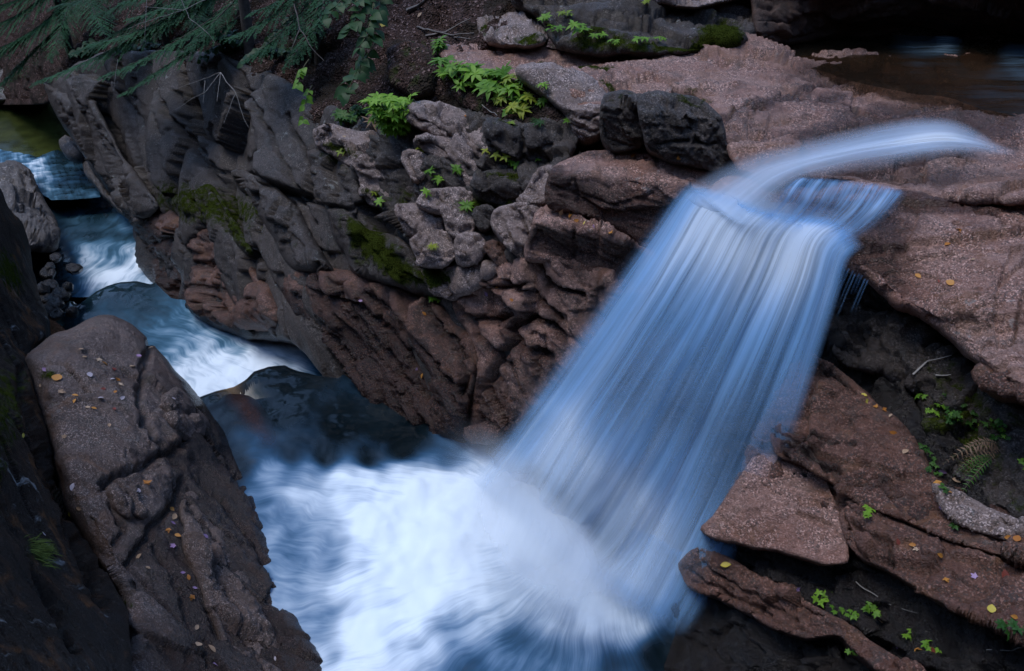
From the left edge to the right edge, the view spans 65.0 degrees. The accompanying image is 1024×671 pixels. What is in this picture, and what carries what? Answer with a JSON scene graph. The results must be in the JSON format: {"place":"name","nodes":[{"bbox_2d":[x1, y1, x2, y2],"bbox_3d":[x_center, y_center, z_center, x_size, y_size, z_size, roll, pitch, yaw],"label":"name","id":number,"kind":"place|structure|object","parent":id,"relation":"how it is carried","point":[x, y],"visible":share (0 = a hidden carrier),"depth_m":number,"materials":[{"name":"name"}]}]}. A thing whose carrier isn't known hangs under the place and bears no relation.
{"place":"outdoors","nodes":[
{"label":"outdoors","id":0,"kind":"place"},
{"bbox_2d":[0,104,69,156],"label":"green pool water","id":1,"kind":"structure","parent":0,"point":[36,130],"depth_m":35.18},
{"bbox_2d":[0,149,99,199],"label":"stream water","id":2,"kind":"structure","parent":0,"point":[58,175],"depth_m":28.22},
{"bbox_2d":[59,135,82,162],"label":"stream rock","id":3,"kind":"object","parent":2,"relation":"on","point":[69,149],"visible":0.87,"depth_m":26.95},
{"bbox_2d":[31,192,152,296],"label":"stream water","id":4,"kind":"structure","parent":0,"point":[97,242],"depth_m":22.92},
{"bbox_2d":[56,281,321,396],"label":"stream water","id":5,"kind":"structure","parent":0,"point":[201,356],"depth_m":16.65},
{"bbox_2d":[0,0,537,127],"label":"litter bank","id":6,"kind":"structure","parent":0,"point":[324,78],"depth_m":16.00,"materials":[{"name":"brown soil"}]},
{"bbox_2d":[0,0,117,91],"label":"hemlock tree","id":7,"kind":"object","parent":6,"relation":"on","point":[64,32],"visible":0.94,"depth_m":24.62,"materials":[{"name":"green plant"}]},
{"bbox_2d":[68,38,106,59],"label":"leafy shrub","id":8,"kind":"object","parent":6,"relation":"on","point":[85,56],"visible":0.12,"depth_m":24.02,"materials":[{"name":"green plant"}]},
{"bbox_2d":[47,0,216,59],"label":"hemlock tree","id":9,"kind":"object","parent":6,"relation":"on","point":[166,39],"visible":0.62,"depth_m":20.26,"materials":[{"name":"green plant"}]},
{"bbox_2d":[116,38,160,61],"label":"leafy shrub","id":10,"kind":"object","parent":6,"relation":"on","point":[148,45],"visible":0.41,"depth_m":21.61,"materials":[{"name":"green plant"}]},
{"bbox_2d":[29,0,254,97],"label":"hemlock tree","id":11,"kind":"object","parent":6,"relation":"on","point":[244,9],"visible":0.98,"depth_m":17.52,"materials":[{"name":"green plant"}]},
{"bbox_2d":[197,29,243,63],"bbox_3d":[-6.366,-6.585,18.241,1.540,0.669,0.734,0,32,0],"label":"leafy shrub","id":12,"kind":"object","parent":6,"relation":"on","point":[228,46],"visible":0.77,"depth_m":18.18,"materials":[{"name":"green plant"}]},
{"bbox_2d":[237,37,304,67],"bbox_3d":[-4.951,-5.903,16.650,1.425,0.576,0.724,0,32,0],"label":"leafy shrub","id":13,"kind":"object","parent":6,"relation":"on","point":[284,52],"visible":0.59,"depth_m":16.58,"materials":[{"name":"green plant"}]},
{"bbox_2d":[223,0,341,72],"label":"hemlock tree","id":14,"kind":"object","parent":6,"relation":"on","point":[316,14],"visible":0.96,"depth_m":15.04,"materials":[{"name":"green plant"}]},
{"bbox_2d":[264,15,321,41],"bbox_3d":[-4.339,-6.121,16.036,1.161,0.523,0.660,0,32,0],"label":"leafy shrub","id":15,"kind":"object","parent":6,"relation":"on","point":[274,33],"visible":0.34,"depth_m":15.98,"materials":[{"name":"green plant"}]},
{"bbox_2d":[292,59,312,125],"bbox_3d":[-3.583,-4.174,13.796,0.345,0.928,0.827,0,32,0],"label":"broad leaved shrub","id":16,"kind":"object","parent":6,"relation":"on","point":[302,72],"visible":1,"depth_m":13.77,"materials":[{"name":"green plant"}]},
{"bbox_2d":[334,43,379,106],"bbox_3d":[-2.561,-4.352,13.358,0.538,0.794,1.176,12,34,19],"label":"broad leaved shrub","id":17,"kind":"object","parent":6,"relation":"on","point":[342,93],"visible":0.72,"depth_m":13.29,"materials":[{"name":"green plant"}]},
{"bbox_2d":[322,0,392,89],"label":"broad leaved shrub","id":18,"kind":"object","parent":6,"relation":"on","point":[376,17],"visible":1,"depth_m":13.21,"materials":[{"name":"green plant"}]},
{"bbox_2d":[386,40,437,98],"bbox_3d":[-1.717,-4.556,13.826,0.850,0.989,2.894,-4,32,-7],"label":"bank hummock","id":19,"kind":"object","parent":6,"relation":"on","point":[410,69],"visible":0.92,"depth_m":13.21,"materials":[{"name":"brown soil"}]},
{"bbox_2d":[429,35,447,55],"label":"seedling","id":20,"kind":"object","parent":6,"relation":"on","point":[438,45],"visible":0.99,"depth_m":13.26,"materials":[{"name":"green plant"}]},
{"bbox_2d":[416,18,473,39],"bbox_3d":[-1.210,-5.330,13.898,1.564,0.297,0.566,19,37,28],"label":"tree root","id":21,"kind":"object","parent":6,"relation":"on","point":[434,31],"visible":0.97,"depth_m":13.80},
{"bbox_2d":[477,12,548,49],"bbox_3d":[0.003,-5.247,13.916,1.233,0.864,3.317,0,32,0],"label":"bank rock","id":22,"kind":"object","parent":6,"relation":"on","point":[520,30],"visible":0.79,"depth_m":12.85,"materials":[{"name":"grey stone"}]},
{"bbox_2d":[200,365,675,670],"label":"plunge pool water","id":23,"kind":"structure","parent":0,"point":[394,540],"depth_m":10.41,"materials":[{"name":"liquid"}]},
{"bbox_2d":[228,394,263,432],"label":"stream rock","id":24,"kind":"object","parent":23,"relation":"in","point":[244,404],"visible":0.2,"depth_m":13.46,"materials":[{"name":"brown stone"}]},
{"bbox_2d":[49,25,1023,567],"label":"terrain","id":25,"kind":"structure","parent":0,"point":[905,31],"depth_m":13.72,"materials":[{"name":"brown stone"}]},
{"bbox_2d":[0,160,60,252],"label":"stream rock","id":26,"kind":"object","parent":25,"relation":"on","point":[28,206],"visible":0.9,"depth_m":21.44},
{"bbox_2d":[39,267,55,279],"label":"wet stone","id":27,"kind":"object","parent":25,"relation":"on","point":[45,274],"visible":0.92,"depth_m":18.02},
{"bbox_2d":[44,279,58,284],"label":"wet stone","id":28,"kind":"object","parent":25,"relation":"on","point":[48,281],"visible":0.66,"depth_m":17.52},
{"bbox_2d":[50,282,58,288],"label":"wet stone","id":29,"kind":"object","parent":28,"relation":"on","point":[53,285],"visible":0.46,"depth_m":17.33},
{"bbox_2d":[37,281,51,294],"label":"wet stone","id":30,"kind":"object","parent":29,"relation":"on","point":[43,289],"visible":0.61,"depth_m":16.96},
{"bbox_2d":[51,287,71,300],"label":"wet stone","id":31,"kind":"object","parent":25,"relation":"on","point":[64,294],"visible":0.75,"depth_m":16.99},
{"bbox_2d":[45,294,64,308],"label":"wet stone","id":32,"kind":"object","parent":31,"relation":"on","point":[57,301],"visible":0.61,"depth_m":16.52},
{"bbox_2d":[48,307,63,320],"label":"wet stone","id":33,"kind":"object","parent":32,"relation":"on","point":[58,314],"visible":0.75,"depth_m":16.15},
{"bbox_2d":[0,189,131,670],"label":"wall","id":34,"kind":"structure","parent":25,"relation":"on","point":[71,614],"depth_m":7.57,"materials":[{"name":"grey stone"}]},
{"bbox_2d":[25,532,63,569],"bbox_3d":[-4.186,1.952,7.204,0.218,0.447,0.532,-15,35,-22],"label":"grass tuft","id":35,"kind":"object","parent":34,"relation":"attached to","point":[38,546],"visible":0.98,"depth_m":7.17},
{"bbox_2d":[65,306,78,317],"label":"wet stone","id":36,"kind":"object","parent":25,"relation":"on","point":[72,312],"visible":1,"depth_m":16.20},
{"bbox_2d":[66,263,82,274],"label":"wet stone","id":37,"kind":"object","parent":25,"relation":"on","point":[73,268],"visible":1,"depth_m":18.33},
{"bbox_2d":[25,315,322,670],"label":"boulder","id":38,"kind":"object","parent":25,"relation":"on","point":[94,454],"visible":0.86,"depth_m":9.94,"materials":[{"name":"stone"}]},
{"bbox_2d":[104,466,174,519],"bbox_3d":[-4.691,1.976,10.264,0.834,1.347,1.891,-17,36,-25],"label":"boulder","id":39,"kind":"object","parent":38,"relation":"on","point":[126,503],"visible":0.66,"depth_m":9.46,"materials":[{"name":"stone"}]},
{"bbox_2d":[159,387,209,440],"bbox_3d":[-4.872,1.195,11.954,0.623,1.420,1.799,-15,35,-22],"label":"boulder","id":40,"kind":"object","parent":38,"relation":"on","point":[189,422],"visible":0.75,"depth_m":11.39,"materials":[{"name":"stone"}]},
{"bbox_2d":[179,491,280,670],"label":"rock rib","id":41,"kind":"object","parent":38,"relation":"attached to","point":[233,605],"visible":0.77,"depth_m":9.38,"materials":[{"name":"stone"}]},
{"bbox_2d":[45,50,581,442],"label":"gorge wall","id":42,"kind":"structure","parent":25,"relation":"on","point":[167,149],"depth_m":17.73,"materials":[{"name":"stone"}]},
{"bbox_2d":[43,83,143,224],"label":"leaning slab","id":43,"kind":"structure","parent":42,"relation":"on","point":[63,104],"depth_m":23.32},
{"bbox_2d":[83,161,124,216],"bbox_3d":[-12.757,-4.634,24.983,0.495,0.837,5.976,-20,37,-29],"label":"stream rock","id":44,"kind":"object","parent":43,"relation":"on","point":[96,183],"visible":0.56,"depth_m":24.59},
{"bbox_2d":[83,99,159,218],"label":"leaning slab","id":45,"kind":"structure","parent":42,"relation":"on","point":[139,199],"depth_m":21.65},
{"bbox_2d":[133,210,277,334],"bbox_3d":[-7.807,-1.305,20.130,1.897,4.598,12.156,-20,37,-29],"label":"wall boulder","id":46,"kind":"object","parent":42,"relation":"attached to","point":[255,308],"depth_m":17.06,"materials":[{"name":"brown stone"}]},
{"bbox_2d":[166,184,253,255],"bbox_3d":[-6.886,-2.594,18.180,0.917,1.863,6.724,-19,37,-27],"label":"wall ledge","id":47,"kind":"object","parent":42,"relation":"attached to","point":[194,202],"depth_m":17.46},
{"bbox_2d":[231,169,333,272],"bbox_3d":[-4.699,-2.277,16.252,1.089,2.224,6.612,-17,36,-25],"label":"rock rib","id":48,"kind":"object","parent":42,"relation":"attached to","point":[281,217],"visible":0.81,"depth_m":14.49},
{"bbox_2d":[306,149,365,252],"bbox_3d":[-3.198,-2.540,14.848,0.930,2.152,4.320,-9,33,-14],"label":"rock rib","id":49,"kind":"object","parent":42,"relation":"attached to","point":[325,183],"visible":0.7,"depth_m":13.56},
{"bbox_2d":[330,108,357,125],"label":"bush","id":50,"kind":"object","parent":42,"relation":"on","point":[341,115],"visible":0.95,"depth_m":13.90,"materials":[{"name":"green plant"}]},
{"bbox_2d":[281,268,478,438],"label":"sloping slab","id":51,"kind":"structure","parent":42,"relation":"attached to","point":[365,340],"depth_m":12.96,"materials":[{"name":"brown stone"}]},
{"bbox_2d":[325,205,437,298],"bbox_3d":[-2.364,-1.372,13.781,1.363,1.764,4.466,-23,39,-32],"label":"moss shoulder","id":52,"kind":"object","parent":51,"relation":"on","point":[388,259],"visible":0.74,"depth_m":12.47},
{"bbox_2d":[419,154,446,192],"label":"ledge slab","id":53,"kind":"structure","parent":42,"relation":"on","point":[429,162],"depth_m":11.84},
{"bbox_2d":[340,107,575,264],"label":"ledge bedrock","id":54,"kind":"structure","parent":42,"relation":"on","point":[381,150],"depth_m":12.36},
{"bbox_2d":[349,104,369,120],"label":"bush","id":55,"kind":"object","parent":54,"relation":"on","point":[357,110],"visible":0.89,"depth_m":13.53,"materials":[{"name":"green plant"}]},
{"bbox_2d":[312,123,412,208],"bbox_3d":[-2.504,-2.985,14.009,1.364,1.566,3.872,-19,37,-28],"label":"ledge boulder","id":56,"kind":"object","parent":54,"relation":"on","point":[329,138],"visible":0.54,"depth_m":13.10,"materials":[{"name":"grey stone"}]},
{"bbox_2d":[357,91,417,137],"bbox_3d":[-1.838,-3.339,12.287,0.882,0.719,0.772,-21,38,-30],"label":"round bush","id":57,"kind":"object","parent":54,"relation":"on","point":[386,111],"visible":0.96,"depth_m":12.14,"materials":[{"name":"green plant"}]},
{"bbox_2d":[401,149,426,183],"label":"ledge boulder","id":58,"kind":"object","parent":54,"relation":"on","point":[412,160],"visible":0.73,"depth_m":11.98,"materials":[{"name":"grey stone"}]},
{"bbox_2d":[394,203,445,237],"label":"ledge boulder","id":59,"kind":"object","parent":54,"relation":"on","point":[413,218],"visible":0.7,"depth_m":11.77,"materials":[{"name":"grey stone"}]},
{"bbox_2d":[409,227,454,268],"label":"ledge boulder","id":60,"kind":"object","parent":54,"relation":"on","point":[442,256],"visible":0.8,"depth_m":11.56,"materials":[{"name":"grey stone"}]},
{"bbox_2d":[403,100,487,158],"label":"ledge slab","id":61,"kind":"structure","parent":54,"relation":"on","point":[440,118],"depth_m":12.03,"materials":[{"name":"grey stone"}]},
{"bbox_2d":[413,132,477,187],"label":"ledge slab","id":62,"kind":"structure","parent":54,"relation":"on","point":[456,148],"depth_m":11.68,"materials":[{"name":"grey stone"}]},
{"bbox_2d":[416,186,493,215],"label":"ledge slab","id":63,"kind":"structure","parent":54,"relation":"on","point":[451,197],"depth_m":11.52,"materials":[{"name":"grey stone"}]},
{"bbox_2d":[421,260,496,300],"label":"mossy slab","id":64,"kind":"structure","parent":54,"relation":"on","point":[453,282],"depth_m":11.51,"materials":[{"name":"grey stone"}]},
{"bbox_2d":[454,232,485,266],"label":"ledge boulder","id":65,"kind":"object","parent":54,"relation":"on","point":[469,250],"visible":0.86,"depth_m":11.13,"materials":[{"name":"grey stone"}]},
{"bbox_2d":[471,204,494,232],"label":"ledge block","id":66,"kind":"structure","parent":54,"relation":"on","point":[481,214],"depth_m":11.09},
{"bbox_2d":[483,239,506,265],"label":"ledge block","id":67,"kind":"structure","parent":54,"relation":"on","point":[494,251],"depth_m":10.81,"materials":[{"name":"brown stone"}]},
{"bbox_2d":[469,168,522,205],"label":"ledge boulder","id":68,"kind":"object","parent":54,"relation":"on","point":[492,187],"visible":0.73,"depth_m":11.07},
{"bbox_2d":[441,63,565,122],"bbox_3d":[-0.218,-3.620,12.607,1.242,1.012,3.786,-20,37,-29],"label":"bank hummock","id":69,"kind":"object","parent":54,"relation":"on","point":[467,99],"visible":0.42,"depth_m":11.81,"materials":[{"name":"brown soil"}]},
{"bbox_2d":[428,55,456,69],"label":"seedling","id":70,"kind":"object","parent":69,"relation":"on","point":[445,61],"visible":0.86,"depth_m":12.53,"materials":[{"name":"green plant"}]},
{"bbox_2d":[451,77,474,91],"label":"seedling","id":71,"kind":"object","parent":69,"relation":"on","point":[461,85],"visible":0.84,"depth_m":12.24,"materials":[{"name":"green plant"}]},
{"bbox_2d":[457,64,491,82],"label":"seedling","id":72,"kind":"object","parent":69,"relation":"on","point":[473,72],"visible":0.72,"depth_m":12.05,"materials":[{"name":"green plant"}]},
{"bbox_2d":[472,79,505,100],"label":"seedling","id":73,"kind":"object","parent":69,"relation":"on","point":[488,86],"visible":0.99,"depth_m":11.74,"materials":[{"name":"green plant"}]},
{"bbox_2d":[488,65,511,84],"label":"seedling","id":74,"kind":"object","parent":69,"relation":"on","point":[502,72],"visible":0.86,"depth_m":11.86,"materials":[{"name":"green plant"}]},
{"bbox_2d":[498,84,525,98],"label":"seedling","id":75,"kind":"object","parent":69,"relation":"on","point":[511,90],"visible":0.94,"depth_m":11.59,"materials":[{"name":"green plant"}]},
{"bbox_2d":[505,101,531,118],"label":"seedling","id":76,"kind":"object","parent":69,"relation":"on","point":[521,109],"visible":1,"depth_m":11.49,"materials":[{"name":"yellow plant"}]},
{"bbox_2d":[490,202,539,257],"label":"leaning slab","id":77,"kind":"structure","parent":54,"relation":"on","point":[511,223],"depth_m":10.51,"materials":[{"name":"grey stone"}]},
{"bbox_2d":[482,116,578,162],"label":"ledge block","id":78,"kind":"structure","parent":54,"relation":"on","point":[515,142],"depth_m":11.04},
{"bbox_2d":[516,164,552,207],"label":"ledge block","id":79,"kind":"structure","parent":54,"relation":"on","point":[533,193],"depth_m":10.57,"materials":[{"name":"grey stone"}]},
{"bbox_2d":[440,204,475,237],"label":"ledge block","id":80,"kind":"structure","parent":42,"relation":"on","point":[455,223],"depth_m":11.38,"materials":[{"name":"grey stone"}]},
{"bbox_2d":[524,204,652,297],"bbox_3d":[1.054,-1.085,10.930,1.769,1.843,2.133,4,32,6],"label":"rock step","id":81,"kind":"object","parent":25,"relation":"on","point":[564,239],"visible":0.8,"depth_m":9.93,"materials":[{"name":"brown stone"}]},
{"bbox_2d":[544,150,741,255],"bbox_3d":[1.783,-1.697,11.022,2.565,1.930,2.580,7,33,10],"label":"rock step","id":82,"kind":"object","parent":25,"relation":"on","point":[639,197],"visible":0.55,"depth_m":9.81,"materials":[{"name":"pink stone"}]},
{"bbox_2d":[599,90,644,153],"bbox_3d":[1.515,-2.798,10.766,0.669,1.237,1.620,4,32,7],"label":"shelf boulder","id":83,"kind":"object","parent":82,"relation":"on","point":[620,128],"visible":0.73,"depth_m":10.07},
{"bbox_2d":[637,90,731,172],"bbox_3d":[2.193,-2.509,10.197,1.232,1.360,1.655,6,33,10],"label":"shelf boulder","id":84,"kind":"object","parent":82,"relation":"on","point":[689,130],"visible":0.91,"depth_m":9.52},
{"bbox_2d":[436,32,1023,205],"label":"granite shelf","id":85,"kind":"object","parent":25,"relation":"on","point":[770,102],"visible":0.66,"depth_m":10.12,"materials":[{"name":"stone"}]},
{"bbox_2d":[515,62,605,148],"bbox_3d":[0.734,-3.397,11.895,1.389,1.416,2.505,0,32,0],"label":"layered nose","id":86,"kind":"object","parent":85,"relation":"on","point":[561,81],"visible":0.82,"depth_m":11.04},
{"bbox_2d":[511,0,755,58],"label":"bank rock","id":87,"kind":"object","parent":85,"relation":"on","point":[685,32],"visible":0.85,"depth_m":12.46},
{"bbox_2d":[565,20,591,37],"bbox_3d":[0.993,-4.563,12.002,0.409,0.277,0.380,0,32,0],"label":"sprout","id":88,"kind":"object","parent":87,"relation":"on","point":[573,24],"visible":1,"depth_m":11.91,"materials":[{"name":"green plant"}]},
{"bbox_2d":[653,0,736,10],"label":"bank rock","id":89,"kind":"object","parent":87,"relation":"on","point":[692,5],"visible":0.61,"depth_m":12.61,"materials":[{"name":"grey stone"}]},
{"bbox_2d":[704,128,978,228],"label":"stream","id":90,"kind":"structure","parent":85,"relation":"on","point":[744,192],"depth_m":8.80,"materials":[{"name":"liquid"}]},
{"bbox_2d":[751,0,1023,45],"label":"pool overhang","id":91,"kind":"object","parent":85,"relation":"on","point":[787,22],"visible":0.82,"depth_m":13.13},
{"bbox_2d":[664,589,871,670],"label":"wet rock","id":92,"kind":"object","parent":25,"relation":"on","point":[711,634],"visible":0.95,"depth_m":8.53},
{"bbox_2d":[678,547,925,670],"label":"slope slab","id":93,"kind":"structure","parent":92,"relation":"on","point":[785,608],"depth_m":7.99,"materials":[{"name":"brown stone"}]},
{"bbox_2d":[728,385,1009,564],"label":"slope bedrock","id":94,"kind":"structure","parent":25,"relation":"on","point":[760,443],"depth_m":7.98,"materials":[{"name":"brown stone"}]},
{"bbox_2d":[700,453,848,565],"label":"slope slab","id":95,"kind":"structure","parent":94,"relation":"on","point":[760,509],"depth_m":8.17,"materials":[{"name":"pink stone"}]},
{"bbox_2d":[770,353,1023,569],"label":"slope slab","id":96,"kind":"structure","parent":94,"relation":"on","point":[843,441],"depth_m":8.08,"materials":[{"name":"brown stone"}]},
{"bbox_2d":[839,503,1023,647],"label":"slope slab","id":97,"kind":"structure","parent":94,"relation":"on","point":[925,569],"depth_m":6.86,"materials":[{"name":"brown stone"}]},
{"bbox_2d":[994,618,1017,640],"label":"slope plant","id":98,"kind":"object","parent":97,"relation":"on","point":[1002,624],"visible":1,"depth_m":6.01,"materials":[{"name":"green plant"}]},
{"bbox_2d":[931,483,1023,540],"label":"slope block","id":99,"kind":"structure","parent":94,"relation":"on","point":[961,508],"depth_m":6.97,"materials":[{"name":"grey stone"}]},
{"bbox_2d":[720,542,1023,670],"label":"slope slab","id":100,"kind":"structure","parent":25,"relation":"on","point":[963,643],"depth_m":7.27,"materials":[{"name":"stone"}]},
{"bbox_2d":[811,589,828,607],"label":"slope plant","id":101,"kind":"object","parent":100,"relation":"on","point":[816,599],"visible":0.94,"depth_m":7.76,"materials":[{"name":"green plant"}]},
{"bbox_2d":[861,601,880,618],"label":"slope plant","id":102,"kind":"object","parent":100,"relation":"on","point":[866,608],"visible":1,"depth_m":7.43,"materials":[{"name":"green plant"}]},
{"bbox_2d":[820,285,977,428],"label":"recess wall","id":103,"kind":"structure","parent":25,"relation":"on","point":[901,347],"depth_m":8.53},
{"bbox_2d":[486,246,989,670],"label":"fall face","id":104,"kind":"object","parent":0,"point":[659,398],"visible":0.19,"depth_m":9.60},
{"bbox_2d":[452,257,626,444],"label":"cracked slab","id":105,"kind":"structure","parent":104,"relation":"on","point":[545,326],"depth_m":10.72,"materials":[{"name":"brown stone"}]},
{"bbox_2d":[488,192,850,613],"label":"waterfall","id":106,"kind":"structure","parent":104,"relation":"on","point":[561,475],"depth_m":9.17,"materials":[{"name":"liquid"}]},
{"bbox_2d":[706,172,1023,383],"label":"lip slab","id":107,"kind":"structure","parent":104,"relation":"on","point":[898,239],"depth_m":8.21,"materials":[{"name":"pink stone"}]},
{"bbox_2d":[916,382,1023,518],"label":"mossy bank","id":108,"kind":"structure","parent":104,"relation":"on","point":[1002,476],"depth_m":7.58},
{"bbox_2d":[957,454,993,491],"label":"drooping fern","id":109,"kind":"object","parent":108,"relation":"on","point":[986,461],"visible":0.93,"depth_m":7.45,"materials":[{"name":"green plant"}]},
{"bbox_2d":[970,362,1023,405],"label":"overhang block","id":110,"kind":"structure","parent":108,"relation":"on","point":[997,386],"depth_m":7.05,"materials":[{"name":"brown stone"}]},
{"bbox_2d":[942,437,1000,478],"bbox_3d":[4.346,1.166,7.547,0.622,0.347,0.225,-13,34,-20],"label":"drooping fern","id":111,"kind":"object","parent":104,"relation":"on","point":[993,446],"visible":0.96,"depth_m":7.53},
{"bbox_2d":[788,34,1023,115],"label":"pool water","id":112,"kind":"structure","parent":0,"point":[983,74],"depth_m":12.09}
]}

